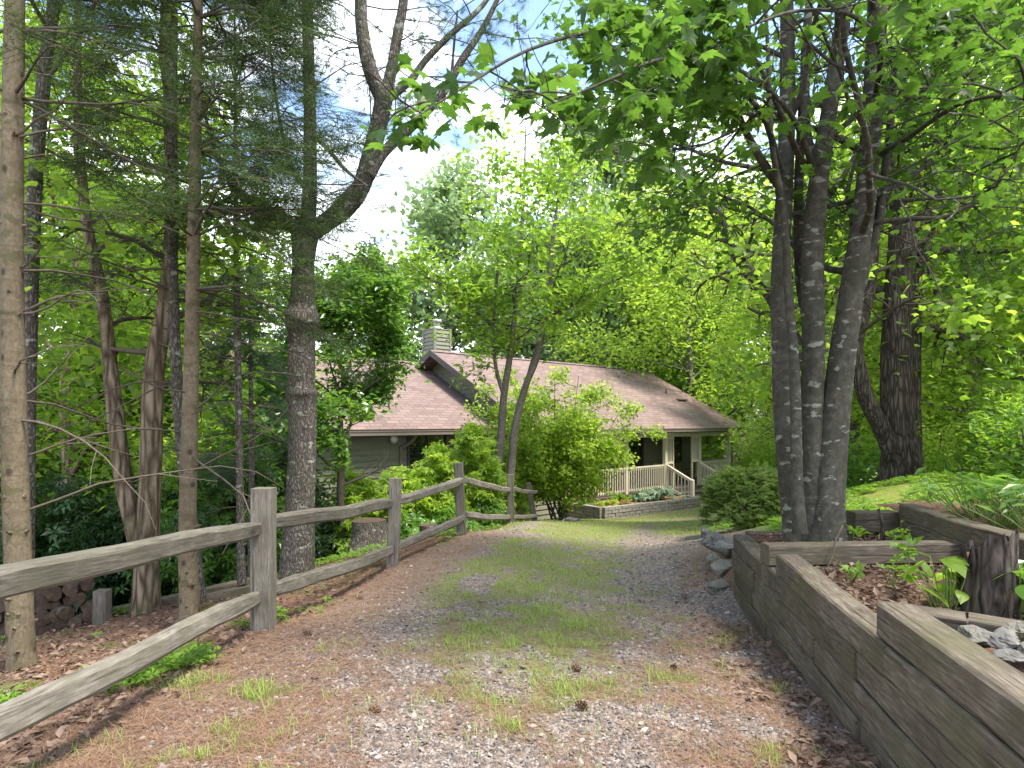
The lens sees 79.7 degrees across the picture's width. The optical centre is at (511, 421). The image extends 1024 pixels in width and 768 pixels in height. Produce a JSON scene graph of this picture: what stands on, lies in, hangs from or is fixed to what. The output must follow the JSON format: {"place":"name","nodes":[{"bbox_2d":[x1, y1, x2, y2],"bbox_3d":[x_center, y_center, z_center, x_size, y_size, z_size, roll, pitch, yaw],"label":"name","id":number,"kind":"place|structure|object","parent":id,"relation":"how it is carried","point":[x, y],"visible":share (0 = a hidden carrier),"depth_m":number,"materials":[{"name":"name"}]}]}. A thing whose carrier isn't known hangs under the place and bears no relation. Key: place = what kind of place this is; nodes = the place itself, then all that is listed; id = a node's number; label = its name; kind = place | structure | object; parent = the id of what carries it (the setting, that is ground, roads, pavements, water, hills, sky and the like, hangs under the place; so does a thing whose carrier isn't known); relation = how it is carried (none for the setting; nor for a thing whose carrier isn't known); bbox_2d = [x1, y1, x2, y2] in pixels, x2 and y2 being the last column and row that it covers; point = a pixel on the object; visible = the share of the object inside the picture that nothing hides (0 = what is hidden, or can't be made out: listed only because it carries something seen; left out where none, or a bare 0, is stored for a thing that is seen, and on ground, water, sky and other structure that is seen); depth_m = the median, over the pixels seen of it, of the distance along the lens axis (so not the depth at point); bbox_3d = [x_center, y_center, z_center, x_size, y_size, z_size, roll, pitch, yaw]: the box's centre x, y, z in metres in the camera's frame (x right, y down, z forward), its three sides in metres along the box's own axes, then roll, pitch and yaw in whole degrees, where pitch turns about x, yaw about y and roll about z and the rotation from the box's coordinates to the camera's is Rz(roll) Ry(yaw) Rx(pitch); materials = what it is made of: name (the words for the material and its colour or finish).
{"place":"outdoors","nodes":[
{"label":"outdoors","id":0,"kind":"place"},
{"bbox_2d":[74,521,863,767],"bbox_3d":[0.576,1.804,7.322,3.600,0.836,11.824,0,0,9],"label":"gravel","id":1,"kind":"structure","parent":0,"point":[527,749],"depth_m":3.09,"materials":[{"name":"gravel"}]},
{"bbox_2d":[0,0,1001,362],"label":"sky","id":2,"kind":"structure","parent":0,"point":[415,161],"materials":[{"name":"white"}]},
{"bbox_2d":[0,435,1023,767],"bbox_3d":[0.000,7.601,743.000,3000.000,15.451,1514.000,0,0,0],"label":"ground","id":3,"kind":"structure","parent":0,"point":[658,575],"depth_m":4.72,"materials":[{"name":"gravel"}]},
{"bbox_2d":[55,615,74,631],"bbox_3d":[-4.871,2.167,6.687,0.140,0.137,0.424,-35,16,-24],"label":"firewood log","id":4,"kind":"object","parent":3,"relation":"on","point":[61,624],"visible":0.36,"depth_m":6.50,"materials":[{"name":"brown wood"}]},
{"bbox_2d":[48,609,60,621],"bbox_3d":[-4.920,2.064,6.652,0.130,0.130,0.424,-20,8,-30],"label":"firewood log","id":5,"kind":"object","parent":4,"relation":"on","point":[53,616],"visible":0.45,"depth_m":6.46,"materials":[{"name":"brown wood"}]},
{"bbox_2d":[46,594,65,609],"bbox_3d":[-4.962,1.952,6.748,0.137,0.134,0.424,-14,4,-16],"label":"firewood log","id":6,"kind":"object","parent":5,"relation":"on","point":[51,605],"visible":0.3,"depth_m":6.55,"materials":[{"name":"brown wood"}]},
{"bbox_2d":[44,586,63,600],"bbox_3d":[-4.932,1.814,6.652,0.174,0.158,0.424,30,-14,-25],"label":"firewood log","id":7,"kind":"object","parent":6,"relation":"on","point":[56,593],"visible":0.5,"depth_m":6.47,"materials":[{"name":"brown wood"}]},
{"bbox_2d":[54,602,74,620],"bbox_3d":[-4.849,2.027,6.612,0.424,0.142,0.157,0,16,43],"label":"firewood log","id":8,"kind":"object","parent":4,"relation":"on","point":[65,612],"visible":0.71,"depth_m":6.47,"materials":[{"name":"brown wood"}]},
{"bbox_2d":[0,471,167,612],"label":"rhododendron","id":9,"kind":"object","parent":3,"relation":"on","point":[99,528],"visible":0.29,"depth_m":8.98,"materials":[{"name":"green plant"}]},
{"bbox_2d":[92,588,111,624],"bbox_3d":[-4.245,1.967,6.356,0.142,0.440,0.126,0,0,0],"label":"stub post","id":10,"kind":"object","parent":3,"relation":"on","point":[102,605],"visible":0.73,"depth_m":6.30,"materials":[{"name":"grey wood"}]},
{"bbox_2d":[0,37,220,509],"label":"broadleaf tree","id":11,"kind":"object","parent":3,"relation":"on","point":[97,412],"visible":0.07,"depth_m":11.92,"materials":[{"name":"green plant"}]},
{"bbox_2d":[0,152,223,528],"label":"broadleaf tree","id":12,"kind":"object","parent":3,"relation":"on","point":[50,461],"visible":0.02,"depth_m":12.47,"materials":[{"name":"green plant"}]},
{"bbox_2d":[35,473,208,608],"bbox_3d":[-6.726,2.069,10.180,3.682,2.482,2.852,0,0,0],"label":"rhododendron","id":13,"kind":"object","parent":3,"relation":"on","point":[107,501],"visible":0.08,"depth_m":9.64,"materials":[{"name":"green plant"}]},
{"bbox_2d":[1,0,260,612],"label":"spruce tree","id":14,"kind":"object","parent":3,"relation":"on","point":[34,194],"visible":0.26,"depth_m":5.76,"materials":[{"name":"brown plant"}]},
{"bbox_2d":[1,161,262,522],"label":"broadleaf tree","id":15,"kind":"object","parent":3,"relation":"on","point":[169,421],"visible":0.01,"depth_m":14.40,"materials":[{"name":"green plant"}]},
{"bbox_2d":[0,0,282,673],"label":"spruce tree","id":16,"kind":"object","parent":3,"relation":"on","point":[20,634],"visible":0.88,"depth_m":4.26,"materials":[{"name":"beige plant"}]},
{"bbox_2d":[0,0,286,549],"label":"broadleaf tree","id":17,"kind":"object","parent":3,"relation":"on","point":[68,453],"visible":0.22,"depth_m":9.00,"materials":[{"name":"green plant"}]},
{"bbox_2d":[0,0,308,617],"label":"oak tree","id":18,"kind":"object","parent":3,"relation":"on","point":[139,525],"visible":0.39,"depth_m":6.58,"materials":[{"name":"green plant"}]},
{"bbox_2d":[0,0,336,603],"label":"spruce tree","id":19,"kind":"object","parent":3,"relation":"on","point":[172,287],"visible":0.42,"depth_m":6.12,"materials":[{"name":"green plant"}]},
{"bbox_2d":[97,451,247,606],"bbox_3d":[-5.522,1.784,9.837,2.483,2.653,2.386,0,0,41],"label":"rhododendron","id":20,"kind":"object","parent":3,"relation":"on","point":[116,532],"visible":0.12,"depth_m":9.16,"materials":[{"name":"green plant"}]},
{"bbox_2d":[112,577,249,617],"bbox_3d":[-3.773,2.078,7.347,1.714,0.340,0.132,0,0,-24],"label":"edging timber","id":21,"kind":"object","parent":3,"relation":"on","point":[169,600],"visible":0.17,"depth_m":7.25,"materials":[{"name":"wood"}]},
{"bbox_2d":[45,203,340,506],"bbox_3d":[-6.661,-0.376,13.266,5.864,9.114,5.696,0,0,-43],"label":"broadleaf tree","id":22,"kind":"object","parent":3,"relation":"on","point":[147,335],"visible":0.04,"depth_m":12.76,"materials":[{"name":"green plant"}]},
{"bbox_2d":[113,389,286,604],"bbox_3d":[-4.631,1.174,9.571,3.002,3.401,2.421,0,0,0],"label":"rhododendron","id":23,"kind":"object","parent":3,"relation":"on","point":[225,566],"visible":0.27,"depth_m":9.18,"materials":[{"name":"green plant"}]},
{"bbox_2d":[0,0,422,622],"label":"spruce tree","id":24,"kind":"object","parent":3,"relation":"on","point":[272,24],"visible":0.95,"depth_m":5.25,"materials":[{"name":"green plant"}]},
{"bbox_2d":[130,10,318,584],"bbox_3d":[-3.187,-1.475,7.006,2.067,6.668,2.116,0,0,-28],"label":"spruce tree","id":25,"kind":"object","parent":3,"relation":"on","point":[241,575],"visible":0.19,"depth_m":6.96,"materials":[{"name":"green plant"}]},
{"bbox_2d":[177,578,277,606],"bbox_3d":[-3.178,1.933,6.904,1.048,0.186,0.108,0,0,-36],"label":"edging timber","id":26,"kind":"object","parent":3,"relation":"on","point":[230,592],"visible":0.38,"depth_m":6.86,"materials":[{"name":"wood"}]},
{"bbox_2d":[160,258,322,576],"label":"white pine","id":27,"kind":"object","parent":3,"relation":"on","point":[260,361],"visible":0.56,"depth_m":8.52,"materials":[{"name":"grey plant"}]},
{"bbox_2d":[0,462,537,742],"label":"split rail fence","id":28,"kind":"object","parent":3,"relation":"on","point":[27,710],"visible":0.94,"depth_m":3.76,"materials":[{"name":"grey wood"}]},
{"bbox_2d":[210,399,349,583],"bbox_3d":[-4.112,1.319,10.514,2.503,3.430,2.529,0,0,0],"label":"rhododendron","id":29,"kind":"object","parent":3,"relation":"on","point":[318,533],"visible":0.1,"depth_m":10.48,"materials":[{"name":"green plant"}]},
{"bbox_2d":[221,237,431,540],"bbox_3d":[-3.336,-0.177,11.160,3.508,6.383,3.806,0,0,-27],"label":"laurel tree","id":30,"kind":"object","parent":3,"relation":"on","point":[379,319],"visible":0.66,"depth_m":10.68,"materials":[{"name":"green plant"}]},
{"bbox_2d":[325,517,357,555],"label":"rhododendron","id":31,"kind":"object","parent":3,"relation":"on","point":[347,525],"visible":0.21,"depth_m":11.03,"materials":[{"name":"green plant"}]},
{"bbox_2d":[136,0,589,579],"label":"forked pine","id":32,"kind":"object","parent":3,"relation":"on","point":[298,550],"visible":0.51,"depth_m":7.26,"materials":[{"name":"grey plant"}]},
{"bbox_2d":[347,517,387,555],"bbox_3d":[-1.979,1.859,9.364,1.548,0.624,1.260,0,0,31],"label":"tree stump","id":33,"kind":"object","parent":3,"relation":"on","point":[366,531],"visible":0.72,"depth_m":9.37,"materials":[{"name":"wood"}]},
{"bbox_2d":[319,465,436,537],"bbox_3d":[-2.779,2.071,12.244,2.437,2.413,2.274,0,0,36],"label":"rhododendron","id":34,"kind":"object","parent":3,"relation":"on","point":[360,490],"visible":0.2,"depth_m":11.96,"materials":[{"name":"green plant"}]},
{"bbox_2d":[315,252,463,362],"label":"broadleaf tree","id":35,"kind":"object","parent":3,"relation":"on","point":[414,354],"visible":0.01,"depth_m":43.71,"materials":[{"name":"green plant"}]},
{"bbox_2d":[387,509,435,539],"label":"rhododendron","id":36,"kind":"object","parent":3,"relation":"on","point":[408,527],"visible":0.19,"depth_m":11.13,"materials":[{"name":"green plant"}]},
{"bbox_2d":[358,440,470,522],"bbox_3d":[-2.151,1.788,12.879,2.423,2.799,2.283,0,0,37],"label":"rhododendron","id":37,"kind":"object","parent":3,"relation":"on","point":[437,458],"visible":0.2,"depth_m":12.62,"materials":[{"name":"green plant"}]},
{"bbox_2d":[7,505,865,767],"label":"grass","id":38,"kind":"structure","parent":3,"relation":"on","point":[264,682],"depth_m":4.00,"materials":[{"name":"plant"}]},
{"bbox_2d":[0,524,880,767],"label":"pine needle litter","id":39,"kind":"object","parent":3,"relation":"on","point":[79,761],"visible":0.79,"depth_m":3.12,"materials":[{"name":"plant"}]},
{"bbox_2d":[329,135,555,362],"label":"broadleaf tree","id":40,"kind":"object","parent":3,"relation":"on","point":[439,214],"visible":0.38,"depth_m":39.36,"materials":[{"name":"green plant"}]},
{"bbox_2d":[430,505,482,533],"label":"rhododendron","id":41,"kind":"object","parent":3,"relation":"on","point":[443,516],"visible":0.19,"depth_m":11.87,"materials":[{"name":"green plant"}]},
{"bbox_2d":[421,421,517,524],"bbox_3d":[-1.086,1.435,13.632,2.681,2.878,2.132,0,0,0],"label":"rhododendron","id":42,"kind":"object","parent":3,"relation":"on","point":[470,444],"visible":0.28,"depth_m":13.30,"materials":[{"name":"green plant"}]},
{"bbox_2d":[212,319,748,570],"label":"ranch house","id":43,"kind":"structure","parent":3,"relation":"on","point":[415,424],"depth_m":22.77,"materials":[{"name":"brown"}]},
{"bbox_2d":[407,434,446,473],"bbox_3d":[-2.570,0.955,18.546,1.410,1.190,0.095,0,0,-42],"label":"window","id":44,"kind":"structure","parent":43,"relation":"in","point":[421,441],"depth_m":18.36,"materials":[{"name":"black glass"}]},
{"bbox_2d":[628,438,643,484],"bbox_3d":[5.095,1.560,25.329,1.100,2.120,0.171,0,0,-42],"label":"door","id":45,"kind":"structure","parent":43,"relation":"in","point":[639,449],"depth_m":25.46,"materials":[{"name":"black glass"}]},
{"bbox_2d":[468,500,514,530],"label":"rhododendron","id":46,"kind":"object","parent":3,"relation":"on","point":[493,508],"visible":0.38,"depth_m":13.00,"materials":[{"name":"green plant"}]},
{"bbox_2d":[467,437,535,521],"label":"rhododendron","id":47,"kind":"object","parent":3,"relation":"on","point":[521,501],"visible":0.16,"depth_m":15.66,"materials":[{"name":"green plant"}]},
{"bbox_2d":[0,521,1023,767],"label":"leaf litter","id":48,"kind":"object","parent":3,"relation":"on","point":[126,693],"visible":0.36,"depth_m":3.84,"materials":[{"name":"plant"}]},
{"bbox_2d":[0,467,1023,703],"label":"ground cover","id":49,"kind":"object","parent":3,"relation":"on","point":[172,659],"visible":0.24,"depth_m":7.67,"materials":[{"name":"plant"}]},
{"bbox_2d":[438,205,593,360],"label":"broadleaf tree","id":50,"kind":"object","parent":3,"relation":"on","point":[517,233],"visible":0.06,"depth_m":41.86,"materials":[{"name":"green plant"}]},
{"bbox_2d":[382,74,666,504],"bbox_3d":[-0.026,-2.942,14.214,6.175,10.253,5.248,0,0,36],"label":"young birch","id":51,"kind":"object","parent":3,"relation":"on","point":[471,292],"visible":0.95,"depth_m":13.92,"materials":[{"name":"green plant"}]},
{"bbox_2d":[37,238,1023,518],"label":"distant woods","id":52,"kind":"object","parent":3,"relation":"on","point":[1021,348],"visible":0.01,"depth_m":25.93,"materials":[{"name":"green plant"}]},
{"bbox_2d":[451,366,671,520],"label":"japanese maple","id":53,"kind":"object","parent":3,"relation":"on","point":[560,466],"visible":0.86,"depth_m":16.48,"materials":[{"name":"green plant"}]},
{"bbox_2d":[515,244,670,370],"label":"broadleaf tree","id":54,"kind":"object","parent":3,"relation":"on","point":[549,352],"visible":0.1,"depth_m":37.08,"materials":[{"name":"green plant"}]},
{"bbox_2d":[517,73,686,387],"bbox_3d":[5.730,-6.878,39.906,10.707,29.348,12.232,0,0,-16],"label":"broadleaf tree","id":55,"kind":"object","parent":3,"relation":"on","point":[608,179],"visible":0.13,"depth_m":37.70,"materials":[{"name":"green plant"}]},
{"bbox_2d":[562,495,700,518],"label":"block planter wall","id":56,"kind":"structure","parent":3,"relation":"on","point":[622,511],"depth_m":19.78,"materials":[{"name":"stone"}]},
{"bbox_2d":[593,496,682,506],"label":"planter mulch","id":57,"kind":"object","parent":56,"relation":"in","point":[660,499],"visible":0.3,"depth_m":21.16,"materials":[{"name":"brown soil"}]},
{"bbox_2d":[637,486,685,500],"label":"hosta","id":58,"kind":"object","parent":57,"relation":"on","point":[661,492],"visible":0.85,"depth_m":21.40,"materials":[{"name":"green plant"}]},
{"bbox_2d":[529,150,770,458],"bbox_3d":[8.838,-5.039,35.336,13.044,19.815,13.745,0,0,21],"label":"broadleaf tree","id":59,"kind":"object","parent":3,"relation":"on","point":[625,332],"visible":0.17,"depth_m":33.03,"materials":[{"name":"green plant"}]},
{"bbox_2d":[561,160,771,471],"bbox_3d":[7.975,-5.218,31.303,11.675,17.736,12.303,0,0,1],"label":"broadleaf tree","id":60,"kind":"object","parent":3,"relation":"on","point":[688,339],"visible":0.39,"depth_m":28.87,"materials":[{"name":"green plant"}]},
{"bbox_2d":[618,242,772,465],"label":"broadleaf tree","id":61,"kind":"object","parent":3,"relation":"on","point":[703,343],"visible":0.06,"depth_m":35.02,"materials":[{"name":"green plant"}]},
{"bbox_2d":[700,531,724,552],"bbox_3d":[2.290,1.358,6.964,0.282,0.244,0.275,0,0,8],"label":"rock","id":62,"kind":"object","parent":3,"relation":"on","point":[708,539],"visible":0.77,"depth_m":6.89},
{"bbox_2d":[710,559,732,577],"bbox_3d":[2.169,1.527,6.336,0.235,0.194,0.184,0,0,25],"label":"rock","id":63,"kind":"object","parent":3,"relation":"on","point":[721,568],"visible":0.98,"depth_m":6.30,"materials":[{"name":"stone"}]},
{"bbox_2d":[712,538,733,558],"bbox_3d":[2.304,1.365,6.503,0.352,0.253,0.297,0,0,0],"label":"rock","id":64,"kind":"object","parent":3,"relation":"on","point":[724,548],"visible":0.75,"depth_m":6.45,"materials":[{"name":"stone"}]},
{"bbox_2d":[677,175,798,461],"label":"broadleaf tree","id":65,"kind":"object","parent":3,"relation":"on","point":[758,197],"depth_m":44.21,"materials":[{"name":"green plant"}]},
{"bbox_2d":[696,461,781,528],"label":"juniper bush","id":66,"kind":"object","parent":3,"relation":"on","point":[757,486],"visible":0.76,"depth_m":8.66,"materials":[{"name":"green plant"}]},
{"bbox_2d":[527,1,967,382],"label":"leaning tree","id":67,"kind":"object","parent":3,"relation":"on","point":[708,265],"visible":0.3,"depth_m":12.76,"materials":[{"name":"green plant"}]},
{"bbox_2d":[644,231,858,477],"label":"broadleaf tree","id":68,"kind":"object","parent":3,"relation":"on","point":[706,377],"visible":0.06,"depth_m":32.60,"materials":[{"name":"green plant"}]},
{"bbox_2d":[749,437,776,471],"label":"garden shrub","id":69,"kind":"object","parent":3,"relation":"on","point":[768,460],"visible":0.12,"depth_m":20.01,"materials":[{"name":"green plant"}]},
{"bbox_2d":[691,227,940,471],"bbox_3d":[11.559,-3.131,24.603,8.485,12.232,8.052,0,0,8],"label":"broadleaf tree","id":70,"kind":"object","parent":3,"relation":"on","point":[736,441],"visible":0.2,"depth_m":24.83,"materials":[{"name":"green plant"}]},
{"bbox_2d":[694,0,1023,486],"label":"oak tree","id":71,"kind":"object","parent":3,"relation":"on","point":[894,418],"visible":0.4,"depth_m":10.77,"materials":[{"name":"green plant"}]},
{"bbox_2d":[846,456,878,493],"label":"garden shrub","id":72,"kind":"object","parent":3,"relation":"on","point":[865,476],"visible":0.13,"depth_m":11.87,"materials":[{"name":"green plant"}]},
{"bbox_2d":[848,430,880,482],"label":"garden shrub","id":73,"kind":"object","parent":3,"relation":"on","point":[870,452],"visible":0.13,"depth_m":13.31,"materials":[{"name":"green plant"}]},
{"bbox_2d":[722,101,1023,471],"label":"broadleaf tree","id":74,"kind":"object","parent":3,"relation":"on","point":[875,342],"visible":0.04,"depth_m":18.06,"materials":[{"name":"green plant"}]},
{"bbox_2d":[732,531,1023,767],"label":"timber retaining wall","id":75,"kind":"structure","parent":3,"relation":"on","point":[897,685],"depth_m":2.76,"materials":[{"name":"wood"}]},
{"bbox_2d":[824,567,1023,624],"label":"bed soil","id":76,"kind":"structure","parent":75,"relation":"in","point":[923,599],"depth_m":4.14,"materials":[{"name":"soil"}]},
{"bbox_2d":[838,560,865,584],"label":"bed plant","id":77,"kind":"object","parent":76,"relation":"on","point":[853,570],"visible":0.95,"depth_m":4.12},
{"bbox_2d":[877,553,923,587],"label":"bed plant","id":78,"kind":"object","parent":76,"relation":"on","point":[893,564],"visible":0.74,"depth_m":4.10,"materials":[{"name":"plant"}]},
{"bbox_2d":[885,532,923,573],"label":"bed plant","id":79,"kind":"object","parent":76,"relation":"on","point":[902,546],"visible":0.84,"depth_m":4.34,"materials":[{"name":"plant"}]},
{"bbox_2d":[894,551,969,610],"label":"bed plant","id":80,"kind":"object","parent":76,"relation":"on","point":[954,565],"visible":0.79,"depth_m":3.56,"materials":[{"name":"green plant"}]},
{"bbox_2d":[956,529,1020,619],"bbox_3d":[2.745,0.925,3.531,0.393,0.670,0.314,0,0,-31],"label":"tree stump","id":81,"kind":"object","parent":76,"relation":"on","point":[989,559],"visible":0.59,"depth_m":3.39,"materials":[{"name":"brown wood"}]},
{"bbox_2d":[994,560,1023,618],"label":"bed plant","id":82,"kind":"object","parent":76,"relation":"on","point":[1019,590],"visible":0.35,"depth_m":3.39,"materials":[{"name":"green plant"}]},
{"bbox_2d":[985,648,1023,672],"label":"bed soil","id":83,"kind":"structure","parent":75,"relation":"in","point":[1019,666],"depth_m":2.53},
{"bbox_2d":[957,625,992,648],"bbox_3d":[2.001,0.929,2.632,0.121,0.098,0.192,0,0,19],"label":"rock","id":84,"kind":"object","parent":83,"relation":"on","point":[979,636],"visible":0.61,"depth_m":2.60,"materials":[{"name":"stone"}]},
{"bbox_2d":[984,627,1019,648],"bbox_3d":[2.048,0.910,2.555,0.153,0.082,0.117,0,0,-42],"label":"rock","id":85,"kind":"object","parent":83,"relation":"on","point":[1002,638],"visible":0.88,"depth_m":2.53,"materials":[{"name":"stone"}]},
{"bbox_2d":[991,648,1023,661],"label":"rock","id":86,"kind":"object","parent":83,"relation":"on","point":[1008,655],"visible":0.91,"depth_m":2.43,"materials":[{"name":"stone"}]},
{"bbox_2d":[793,64,1023,451],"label":"broadleaf tree","id":87,"kind":"object","parent":3,"relation":"on","point":[854,414],"visible":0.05,"depth_m":16.00,"materials":[{"name":"green plant"}]},
{"bbox_2d":[796,122,1023,458],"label":"broadleaf tree","id":88,"kind":"object","parent":3,"relation":"on","point":[930,379],"visible":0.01,"depth_m":21.42,"materials":[{"name":"green plant"}]},
{"bbox_2d":[846,501,1023,584],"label":"timber planter wall","id":89,"kind":"structure","parent":3,"relation":"on","point":[927,523],"depth_m":5.25,"materials":[{"name":"wood"}]},
{"bbox_2d":[853,15,1023,369],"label":"broadleaf tree","id":90,"kind":"object","parent":3,"relation":"on","point":[1000,311],"visible":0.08,"depth_m":11.60,"materials":[{"name":"green plant"}]},
{"bbox_2d":[874,173,1023,452],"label":"broadleaf tree","id":91,"kind":"object","parent":3,"relation":"on","point":[940,419],"visible":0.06,"depth_m":20.67,"materials":[{"name":"green plant"}]},
{"bbox_2d":[876,501,1023,532],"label":"bed soil","id":92,"kind":"structure","parent":3,"relation":"on","point":[895,507],"depth_m":5.99,"materials":[{"name":"soil"}]},
{"bbox_2d":[907,466,1023,520],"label":"shade plant","id":93,"kind":"object","parent":92,"relation":"on","point":[970,488],"visible":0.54,"depth_m":5.41,"materials":[{"name":"green plant"}]},
{"bbox_2d":[920,477,1023,529],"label":"shade plant","id":94,"kind":"object","parent":92,"relation":"on","point":[1004,521],"visible":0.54,"depth_m":4.96,"materials":[{"name":"green plant"}]},
{"bbox_2d":[955,480,1023,531],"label":"shade plant","id":95,"kind":"object","parent":92,"relation":"on","point":[1006,493],"visible":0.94,"depth_m":4.70,"materials":[{"name":"green plant"}]},
{"bbox_2d":[922,411,993,468],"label":"undergrowth shrub","id":96,"kind":"object","parent":3,"relation":"on","point":[928,446],"visible":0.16,"depth_m":13.36,"materials":[{"name":"green plant"}]},
{"bbox_2d":[923,443,1006,472],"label":"shrub","id":97,"kind":"object","parent":3,"relation":"on","point":[946,465],"visible":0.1,"depth_m":12.75,"materials":[{"name":"plant"}]},
{"bbox_2d":[916,373,1019,477],"bbox_3d":[7.457,0.122,9.778,1.431,1.812,1.494,0,0,-41],"label":"undergrowth shrub","id":98,"kind":"object","parent":3,"relation":"on","point":[963,414],"visible":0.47,"depth_m":9.81,"materials":[{"name":"green plant"}]},
{"bbox_2d":[950,383,1023,478],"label":"undergrowth shrub","id":99,"kind":"object","parent":3,"relation":"on","point":[1005,447],"visible":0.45,"depth_m":9.21,"materials":[{"name":"green plant"}]},
{"bbox_2d":[956,348,1023,479],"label":"undergrowth shrub","id":100,"kind":"object","parent":3,"relation":"on","point":[1018,420],"visible":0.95,"depth_m":8.40,"materials":[{"name":"green plant"}]},
{"bbox_2d":[751,534,891,544],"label":"bed soil","id":101,"kind":"structure","parent":0,"point":[755,538],"depth_m":5.88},
{"bbox_2d":[310,0,1023,541],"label":"maple tree","id":102,"kind":"object","parent":101,"relation":"on","point":[694,66],"visible":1,"depth_m":5.09,"materials":[{"name":"green plant"}]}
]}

